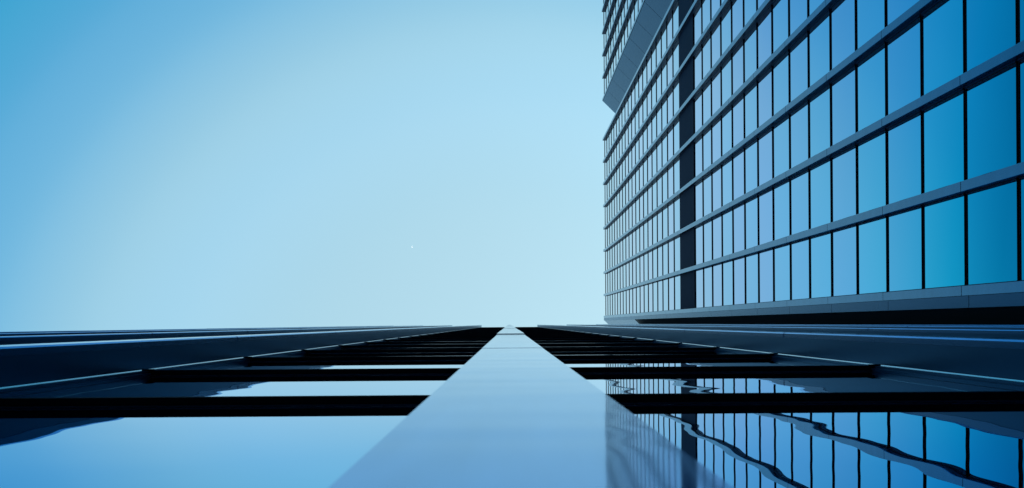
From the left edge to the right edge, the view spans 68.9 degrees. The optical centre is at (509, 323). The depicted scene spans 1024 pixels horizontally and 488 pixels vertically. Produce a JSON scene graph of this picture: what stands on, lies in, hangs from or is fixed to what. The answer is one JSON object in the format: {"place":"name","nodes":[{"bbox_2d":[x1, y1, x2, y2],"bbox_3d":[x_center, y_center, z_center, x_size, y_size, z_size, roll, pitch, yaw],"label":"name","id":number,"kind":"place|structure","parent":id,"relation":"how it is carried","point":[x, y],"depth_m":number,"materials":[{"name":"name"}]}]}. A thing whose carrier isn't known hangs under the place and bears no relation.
{"place":"outdoors","nodes":[
{"label":"outdoors","id":0,"kind":"place"},
{"bbox_2d":[0,0,614,331],"label":"sky","id":1,"kind":"structure","parent":0,"point":[165,164],"materials":[{"name":"blue"}]},
{"bbox_2d":[0,324,1023,487],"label":"office building","id":2,"kind":"structure","parent":0,"point":[709,406],"depth_m":5.10,"materials":[{"name":"blue glass"}]},
{"bbox_2d":[0,404,419,487],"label":"window","id":3,"kind":"structure","parent":2,"relation":"in","point":[187,446],"depth_m":4.01,"materials":[{"name":"blue glass"}]},
{"bbox_2d":[0,370,453,406],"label":"window","id":4,"kind":"structure","parent":2,"relation":"in","point":[138,387],"depth_m":7.28,"materials":[{"name":"blue glass"}]},
{"bbox_2d":[142,357,468,375],"bbox_3d":[-2.418,0.617,11.218,4.419,3.622,0.109,0,-90,0],"label":"window","id":5,"kind":"structure","parent":2,"relation":"in","point":[242,365],"depth_m":10.99,"materials":[{"name":"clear glass"}]},
{"bbox_2d":[245,350,477,361],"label":"window","id":6,"kind":"structure","parent":2,"relation":"in","point":[298,355],"depth_m":13.62,"materials":[{"name":"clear glass"}]},
{"bbox_2d":[304,345,482,353],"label":"window","id":7,"kind":"structure","parent":2,"relation":"in","point":[330,349],"depth_m":16.63,"materials":[{"name":"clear glass"}]},
{"bbox_2d":[339,342,486,347],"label":"window","id":8,"kind":"structure","parent":2,"relation":"in","point":[362,344],"depth_m":20.23,"materials":[{"name":"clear glass"}]},
{"bbox_2d":[367,340,488,344],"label":"window","id":9,"kind":"structure","parent":2,"relation":"in","point":[377,342],"depth_m":23.83,"materials":[{"name":"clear glass"}]},
{"bbox_2d":[383,338,491,341],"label":"window","id":10,"kind":"structure","parent":2,"relation":"in","point":[393,339],"depth_m":27.43,"materials":[{"name":"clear glass"}]},
{"bbox_2d":[531,336,634,340],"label":"window","id":11,"kind":"structure","parent":2,"relation":"in","point":[623,337],"depth_m":27.43,"materials":[{"name":"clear glass"}]},
{"bbox_2d":[533,338,653,342],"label":"window","id":12,"kind":"structure","parent":2,"relation":"in","point":[636,339],"depth_m":23.83,"materials":[{"name":"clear glass"}]},
{"bbox_2d":[537,340,678,346],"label":"window","id":13,"kind":"structure","parent":2,"relation":"in","point":[656,342],"depth_m":20.23,"materials":[{"name":"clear glass"}]},
{"bbox_2d":[541,343,718,351],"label":"window","id":14,"kind":"structure","parent":2,"relation":"in","point":[681,346],"depth_m":16.63,"materials":[{"name":"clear glass"}]},
{"bbox_2d":[547,347,777,359],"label":"window","id":15,"kind":"structure","parent":2,"relation":"in","point":[721,352],"depth_m":13.70,"materials":[{"name":"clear glass"}]},
{"bbox_2d":[558,354,879,373],"bbox_3d":[2.468,0.584,11.218,4.419,3.622,0.109,0,-90,0],"label":"window","id":16,"kind":"structure","parent":2,"relation":"in","point":[777,362],"depth_m":10.98,"materials":[{"name":"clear glass"}]},
{"bbox_2d":[576,365,1023,402],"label":"window","id":17,"kind":"structure","parent":2,"relation":"in","point":[883,382],"depth_m":7.28,"materials":[{"name":"blue glass"}]},
{"bbox_2d":[619,400,1023,487],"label":"window","id":18,"kind":"structure","parent":2,"relation":"in","point":[933,443],"depth_m":3.97,"materials":[{"name":"blue glass"}]},
{"bbox_2d":[602,0,671,112],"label":"office tower","id":19,"kind":"structure","parent":0,"point":[630,28],"depth_m":137.81,"materials":[{"name":"grey glass"}]},
{"bbox_2d":[603,0,1023,324],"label":"office tower","id":20,"kind":"structure","parent":0,"point":[837,162],"depth_m":50.42,"materials":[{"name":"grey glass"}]},
{"bbox_2d":[662,205,667,238],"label":"window","id":21,"kind":"structure","parent":20,"relation":"in","point":[664,210],"depth_m":101.13,"materials":[{"name":"blue glass"}]},
{"bbox_2d":[666,49,672,85],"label":"window","id":22,"kind":"structure","parent":20,"relation":"in","point":[669,58],"depth_m":97.59,"materials":[{"name":"blue glass"}]},
{"bbox_2d":[667,86,672,123],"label":"window","id":23,"kind":"structure","parent":20,"relation":"in","point":[670,94],"depth_m":97.54,"materials":[{"name":"blue glass"}]},
{"bbox_2d":[667,124,673,159],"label":"window","id":24,"kind":"structure","parent":20,"relation":"in","point":[670,131],"depth_m":97.66,"materials":[{"name":"blue glass"}]},
{"bbox_2d":[667,163,673,197],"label":"window","id":25,"kind":"structure","parent":20,"relation":"in","point":[671,168],"depth_m":97.36,"materials":[{"name":"blue glass"}]},
{"bbox_2d":[668,201,673,235],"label":"window","id":26,"kind":"structure","parent":20,"relation":"in","point":[671,205],"depth_m":97.47,"materials":[{"name":"blue glass"}]},
{"bbox_2d":[668,238,673,273],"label":"window","id":27,"kind":"structure","parent":20,"relation":"in","point":[671,242],"depth_m":97.57,"materials":[{"name":"blue glass"}]},
{"bbox_2d":[668,277,674,309],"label":"window","id":28,"kind":"structure","parent":20,"relation":"in","point":[670,280],"depth_m":97.66,"materials":[{"name":"blue glass"}]},
{"bbox_2d":[672,37,678,76],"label":"window","id":29,"kind":"structure","parent":20,"relation":"in","point":[675,48],"depth_m":93.90,"materials":[{"name":"blue glass"}]},
{"bbox_2d":[672,0,678,36],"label":"window","id":30,"kind":"structure","parent":20,"relation":"in","point":[675,9],"depth_m":94.11,"materials":[{"name":"blue glass"}]},
{"bbox_2d":[673,77,678,115],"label":"window","id":31,"kind":"structure","parent":20,"relation":"in","point":[676,85],"depth_m":94.06,"materials":[{"name":"blue glass"}]},
{"bbox_2d":[673,196,679,232],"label":"window","id":32,"kind":"structure","parent":20,"relation":"in","point":[676,201],"depth_m":94.00,"materials":[{"name":"blue glass"}]},
{"bbox_2d":[673,117,679,153],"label":"window","id":33,"kind":"structure","parent":20,"relation":"in","point":[676,142],"depth_m":94.17,"materials":[{"name":"blue glass"}]},
{"bbox_2d":[673,156,679,193],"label":"window","id":34,"kind":"structure","parent":20,"relation":"in","point":[677,162],"depth_m":93.85,"materials":[{"name":"blue glass"}]},
{"bbox_2d":[674,235,679,271],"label":"window","id":35,"kind":"structure","parent":20,"relation":"in","point":[677,239],"depth_m":94.08,"materials":[{"name":"blue glass"}]},
{"bbox_2d":[674,275,680,309],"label":"window","id":36,"kind":"structure","parent":20,"relation":"in","point":[677,291],"depth_m":94.17,"materials":[{"name":"blue glass"}]},
{"bbox_2d":[693,0,701,44],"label":"window","id":37,"kind":"structure","parent":20,"relation":"in","point":[697,13],"depth_m":83.01,"materials":[{"name":"blue glass"}]},
{"bbox_2d":[694,44,701,88],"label":"window","id":38,"kind":"structure","parent":20,"relation":"in","point":[698,55],"depth_m":83.11,"materials":[{"name":"blue glass"}]},
{"bbox_2d":[694,179,702,220],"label":"window","id":39,"kind":"structure","parent":20,"relation":"in","point":[699,185],"depth_m":83.07,"materials":[{"name":"blue glass"}]},
{"bbox_2d":[694,134,702,176],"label":"window","id":40,"kind":"structure","parent":20,"relation":"in","point":[698,143],"depth_m":83.20,"materials":[{"name":"blue glass"}]},
{"bbox_2d":[694,89,702,133],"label":"window","id":41,"kind":"structure","parent":20,"relation":"in","point":[698,112],"depth_m":83.23,"materials":[{"name":"blue glass"}]},
{"bbox_2d":[694,223,703,264],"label":"window","id":42,"kind":"structure","parent":20,"relation":"in","point":[699,259],"depth_m":83.19,"materials":[{"name":"blue glass"}]},
{"bbox_2d":[695,268,703,307],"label":"window","id":43,"kind":"structure","parent":20,"relation":"in","point":[699,274],"depth_m":83.25,"materials":[{"name":"blue glass"}]},
{"bbox_2d":[702,32,710,78],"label":"window","id":44,"kind":"structure","parent":20,"relation":"in","point":[706,44],"depth_m":79.69,"materials":[{"name":"blue glass"}]},
{"bbox_2d":[702,0,710,32],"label":"window","id":45,"kind":"structure","parent":20,"relation":"in","point":[706,4],"depth_m":79.94,"materials":[{"name":"blue glass"}]},
{"bbox_2d":[702,78,711,123],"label":"window","id":46,"kind":"structure","parent":20,"relation":"in","point":[706,90],"depth_m":79.79,"materials":[{"name":"blue glass"}]},
{"bbox_2d":[702,125,711,170],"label":"window","id":47,"kind":"structure","parent":20,"relation":"in","point":[707,134],"depth_m":79.53,"materials":[{"name":"blue glass"}]},
{"bbox_2d":[702,172,711,216],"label":"window","id":48,"kind":"structure","parent":20,"relation":"in","point":[707,180],"depth_m":79.67,"materials":[{"name":"blue glass"}]},
{"bbox_2d":[703,219,712,261],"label":"window","id":49,"kind":"structure","parent":20,"relation":"in","point":[707,226],"depth_m":79.79,"materials":[{"name":"blue glass"}]},
{"bbox_2d":[703,266,712,306],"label":"window","id":50,"kind":"structure","parent":20,"relation":"in","point":[708,271],"depth_m":79.51,"materials":[{"name":"blue glass"}]},
{"bbox_2d":[710,18,720,67],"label":"window","id":51,"kind":"structure","parent":20,"relation":"in","point":[715,31],"depth_m":75.89,"materials":[{"name":"blue glass"}]},
{"bbox_2d":[711,67,720,114],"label":"window","id":52,"kind":"structure","parent":20,"relation":"in","point":[716,78],"depth_m":76.00,"materials":[{"name":"blue glass"}]},
{"bbox_2d":[711,115,721,163],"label":"window","id":53,"kind":"structure","parent":20,"relation":"in","point":[716,125],"depth_m":76.04,"materials":[{"name":"blue glass"}]},
{"bbox_2d":[712,165,721,211],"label":"window","id":54,"kind":"structure","parent":20,"relation":"in","point":[716,173],"depth_m":75.89,"materials":[{"name":"blue glass"}]},
{"bbox_2d":[712,214,721,258],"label":"window","id":55,"kind":"structure","parent":20,"relation":"in","point":[716,221],"depth_m":76.00,"materials":[{"name":"blue glass"}]},
{"bbox_2d":[712,263,722,306],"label":"window","id":56,"kind":"structure","parent":20,"relation":"in","point":[717,269],"depth_m":76.04,"materials":[{"name":"blue glass"}]},
{"bbox_2d":[720,54,731,105],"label":"window","id":57,"kind":"structure","parent":20,"relation":"in","point":[726,67],"depth_m":72.47,"materials":[{"name":"blue glass"}]},
{"bbox_2d":[720,2,731,54],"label":"window","id":58,"kind":"structure","parent":20,"relation":"in","point":[726,17],"depth_m":72.35,"materials":[{"name":"blue glass"}]},
{"bbox_2d":[721,105,732,155],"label":"window","id":59,"kind":"structure","parent":20,"relation":"in","point":[726,117],"depth_m":72.54,"materials":[{"name":"blue glass"}]},
{"bbox_2d":[721,156,732,205],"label":"window","id":60,"kind":"structure","parent":20,"relation":"in","point":[727,167],"depth_m":72.36,"materials":[{"name":"blue glass"}]},
{"bbox_2d":[721,208,732,256],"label":"window","id":61,"kind":"structure","parent":20,"relation":"in","point":[727,216],"depth_m":72.47,"materials":[{"name":"blue glass"}]},
{"bbox_2d":[722,260,733,305],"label":"window","id":62,"kind":"structure","parent":20,"relation":"in","point":[727,267],"depth_m":72.54,"materials":[{"name":"blue glass"}]},
{"bbox_2d":[731,39,743,94],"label":"window","id":63,"kind":"structure","parent":20,"relation":"in","point":[738,53],"depth_m":68.71,"materials":[{"name":"blue glass"}]},
{"bbox_2d":[731,0,743,40],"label":"window","id":64,"kind":"structure","parent":20,"relation":"in","point":[737,5],"depth_m":68.88,"materials":[{"name":"blue glass"}]},
{"bbox_2d":[732,93,743,146],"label":"window","id":65,"kind":"structure","parent":20,"relation":"in","point":[738,106],"depth_m":68.81,"materials":[{"name":"blue glass"}]},
{"bbox_2d":[732,147,744,199],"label":"window","id":66,"kind":"structure","parent":20,"relation":"in","point":[739,157],"depth_m":68.63,"materials":[{"name":"blue glass"}]},
{"bbox_2d":[732,202,744,252],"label":"window","id":67,"kind":"structure","parent":20,"relation":"in","point":[739,210],"depth_m":68.73,"materials":[{"name":"blue glass"}]},
{"bbox_2d":[733,256,745,304],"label":"window","id":68,"kind":"structure","parent":20,"relation":"in","point":[739,290],"depth_m":68.81,"materials":[{"name":"blue glass"}]},
{"bbox_2d":[743,23,756,81],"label":"window","id":69,"kind":"structure","parent":20,"relation":"in","point":[750,39],"depth_m":65.25,"materials":[{"name":"blue glass"}]},
{"bbox_2d":[744,0,756,25],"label":"window","id":70,"kind":"structure","parent":20,"relation":"in","point":[750,6],"depth_m":65.45,"materials":[{"name":"blue glass"}]},
{"bbox_2d":[744,80,757,137],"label":"window","id":71,"kind":"structure","parent":20,"relation":"in","point":[751,94],"depth_m":65.12,"materials":[{"name":"blue glass"}]},
{"bbox_2d":[744,138,757,193],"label":"window","id":72,"kind":"structure","parent":20,"relation":"in","point":[751,149],"depth_m":65.18,"materials":[{"name":"blue glass"}]},
{"bbox_2d":[745,195,758,248],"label":"window","id":73,"kind":"structure","parent":20,"relation":"in","point":[751,205],"depth_m":65.26,"materials":[{"name":"blue glass"}]},
{"bbox_2d":[745,252,758,303],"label":"window","id":74,"kind":"structure","parent":20,"relation":"in","point":[752,260],"depth_m":65.15,"materials":[{"name":"blue glass"}]},
{"bbox_2d":[756,5,771,68],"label":"window","id":75,"kind":"structure","parent":20,"relation":"in","point":[764,23],"depth_m":61.67,"materials":[{"name":"blue glass"}]},
{"bbox_2d":[757,126,772,185],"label":"window","id":76,"kind":"structure","parent":20,"relation":"in","point":[765,140],"depth_m":61.62,"materials":[{"name":"blue glass"}]},
{"bbox_2d":[757,65,772,126],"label":"window","id":77,"kind":"structure","parent":20,"relation":"in","point":[765,81],"depth_m":61.53,"materials":[{"name":"blue glass"}]},
{"bbox_2d":[758,187,773,244],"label":"window","id":78,"kind":"structure","parent":20,"relation":"in","point":[765,221],"depth_m":61.60,"materials":[{"name":"blue glass"}]},
{"bbox_2d":[758,248,773,302],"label":"window","id":79,"kind":"structure","parent":20,"relation":"in","point":[766,257],"depth_m":61.56,"materials":[{"name":"blue glass"}]},
{"bbox_2d":[771,0,788,53],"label":"window","id":80,"kind":"structure","parent":20,"relation":"in","point":[780,8],"depth_m":58.24,"materials":[{"name":"blue glass"}]},
{"bbox_2d":[772,48,789,114],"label":"window","id":81,"kind":"structure","parent":20,"relation":"in","point":[780,68],"depth_m":57.93,"materials":[{"name":"blue glass"}]},
{"bbox_2d":[772,114,789,177],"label":"window","id":82,"kind":"structure","parent":20,"relation":"in","point":[781,129],"depth_m":57.99,"materials":[{"name":"blue glass"}]},
{"bbox_2d":[773,243,790,300],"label":"window","id":83,"kind":"structure","parent":20,"relation":"in","point":[782,254],"depth_m":57.96,"materials":[{"name":"blue glass"}]},
{"bbox_2d":[773,179,790,239],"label":"window","id":84,"kind":"structure","parent":20,"relation":"in","point":[781,191],"depth_m":58.06,"materials":[{"name":"blue glass"}]},
{"bbox_2d":[789,0,807,35],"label":"window","id":85,"kind":"structure","parent":20,"relation":"in","point":[798,9],"depth_m":54.81,"materials":[{"name":"blue glass"}]},
{"bbox_2d":[789,30,808,101],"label":"window","id":86,"kind":"structure","parent":20,"relation":"in","point":[799,50],"depth_m":54.33,"materials":[{"name":"blue glass"}]},
{"bbox_2d":[789,99,808,168],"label":"window","id":87,"kind":"structure","parent":20,"relation":"in","point":[799,117],"depth_m":54.40,"materials":[{"name":"blue glass"}]},
{"bbox_2d":[789,168,809,234],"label":"window","id":88,"kind":"structure","parent":20,"relation":"in","point":[799,183],"depth_m":54.33,"materials":[{"name":"blue glass"}]},
{"bbox_2d":[790,238,809,299],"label":"window","id":89,"kind":"structure","parent":20,"relation":"in","point":[800,250],"depth_m":54.38,"materials":[{"name":"blue glass"}]},
{"bbox_2d":[604,0,1018,315],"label":"window frame","id":90,"kind":"structure","parent":20,"relation":"in","point":[1018,0],"depth_m":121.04,"materials":[{"name":"black metal"}]},
{"bbox_2d":[808,8,830,86],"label":"window","id":91,"kind":"structure","parent":20,"relation":"in","point":[819,34],"depth_m":50.68,"materials":[{"name":"blue glass"}]},
{"bbox_2d":[808,83,830,157],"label":"window","id":92,"kind":"structure","parent":20,"relation":"in","point":[820,102],"depth_m":50.75,"materials":[{"name":"blue glass"}]},
{"bbox_2d":[809,157,831,228],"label":"window","id":93,"kind":"structure","parent":20,"relation":"in","point":[820,174],"depth_m":50.68,"materials":[{"name":"blue glass"}]},
{"bbox_2d":[810,231,831,297],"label":"window","id":94,"kind":"structure","parent":20,"relation":"in","point":[820,245],"depth_m":50.75,"materials":[{"name":"blue glass"}]},
{"bbox_2d":[830,0,855,69],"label":"window","id":95,"kind":"structure","parent":20,"relation":"in","point":[843,12],"depth_m":47.31,"materials":[{"name":"blue glass"}]},
{"bbox_2d":[830,63,856,145],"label":"window","id":96,"kind":"structure","parent":20,"relation":"in","point":[844,87],"depth_m":47.12,"materials":[{"name":"blue glass"}]},
{"bbox_2d":[831,144,856,221],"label":"window","id":97,"kind":"structure","parent":20,"relation":"in","point":[844,163],"depth_m":47.17,"materials":[{"name":"blue glass"}]},
{"bbox_2d":[831,224,857,296],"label":"window","id":98,"kind":"structure","parent":20,"relation":"in","point":[844,240],"depth_m":47.12,"materials":[{"name":"blue glass"}]},
{"bbox_2d":[856,0,885,49],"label":"window","id":99,"kind":"structure","parent":20,"relation":"in","point":[870,14],"depth_m":43.89,"materials":[{"name":"blue glass"}]},
{"bbox_2d":[856,41,886,131],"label":"window","id":100,"kind":"structure","parent":20,"relation":"in","point":[871,75],"depth_m":43.51,"materials":[{"name":"blue glass"}]},
{"bbox_2d":[856,128,886,213],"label":"window","id":101,"kind":"structure","parent":20,"relation":"in","point":[871,151],"depth_m":43.55,"materials":[{"name":"blue glass"}]},
{"bbox_2d":[857,216,887,293],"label":"window","id":102,"kind":"structure","parent":20,"relation":"in","point":[872,234],"depth_m":43.50,"materials":[{"name":"blue glass"}]},
{"bbox_2d":[886,0,918,25],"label":"window","id":103,"kind":"structure","parent":20,"relation":"in","point":[894,8],"depth_m":40.83,"materials":[{"name":"blue glass"}]},
{"bbox_2d":[885,14,921,114],"bbox_3d":[21.110,-13.632,40.018,0.109,3.622,4.419,0,-90,0],"label":"window","id":104,"kind":"structure","parent":20,"relation":"in","point":[903,48],"depth_m":39.94,"materials":[{"name":"blue glass"}]},
{"bbox_2d":[886,110,922,204],"bbox_3d":[21.142,-8.745,40.018,0.109,3.622,4.419,0,-90,0],"label":"window","id":105,"kind":"structure","parent":20,"relation":"in","point":[904,137],"depth_m":39.92,"materials":[{"name":"blue glass"}]},
{"bbox_2d":[886,205,923,291],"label":"window","id":106,"kind":"structure","parent":20,"relation":"in","point":[905,228],"depth_m":39.95,"materials":[{"name":"blue glass"}]},
{"bbox_2d":[921,0,964,95],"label":"window","id":107,"kind":"structure","parent":20,"relation":"in","point":[943,23],"depth_m":36.44,"materials":[{"name":"blue glass"}]},
{"bbox_2d":[921,88,965,192],"bbox_3d":[21.142,-8.745,36.418,0.109,3.622,4.419,0,-90,0],"label":"window","id":108,"kind":"structure","parent":20,"relation":"in","point":[944,120],"depth_m":36.32,"materials":[{"name":"blue glass"}]},
{"bbox_2d":[922,193,966,288],"bbox_3d":[21.175,-3.907,36.418,0.109,3.622,4.419,0,-90,0],"label":"window","id":109,"kind":"structure","parent":20,"relation":"in","point":[944,220],"depth_m":36.32,"materials":[{"name":"blue glass"}]},
{"bbox_2d":[964,60,1018,179],"bbox_3d":[21.142,-8.745,32.818,0.109,3.622,4.419,0,-90,0],"label":"window","id":110,"kind":"structure","parent":20,"relation":"in","point":[991,101],"depth_m":32.70,"materials":[{"name":"blue glass"}]},
{"bbox_2d":[965,0,1017,71],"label":"window","id":111,"kind":"structure","parent":20,"relation":"in","point":[991,26],"depth_m":32.96,"materials":[{"name":"blue glass"}]},
{"bbox_2d":[965,178,1019,284],"bbox_3d":[21.175,-3.907,32.818,0.109,3.622,4.419,0,-90,0],"label":"window","id":112,"kind":"structure","parent":20,"relation":"in","point":[992,212],"depth_m":32.70,"materials":[{"name":"blue glass"}]},
{"bbox_2d":[1017,56,1023,162],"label":"window","id":113,"kind":"structure","parent":20,"relation":"in","point":[1020,61],"depth_m":30.87,"materials":[{"name":"blue glass"}]},
{"bbox_2d":[1018,176,1023,280],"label":"window","id":114,"kind":"structure","parent":20,"relation":"in","point":[1021,179],"depth_m":30.91,"materials":[{"name":"blue glass"}]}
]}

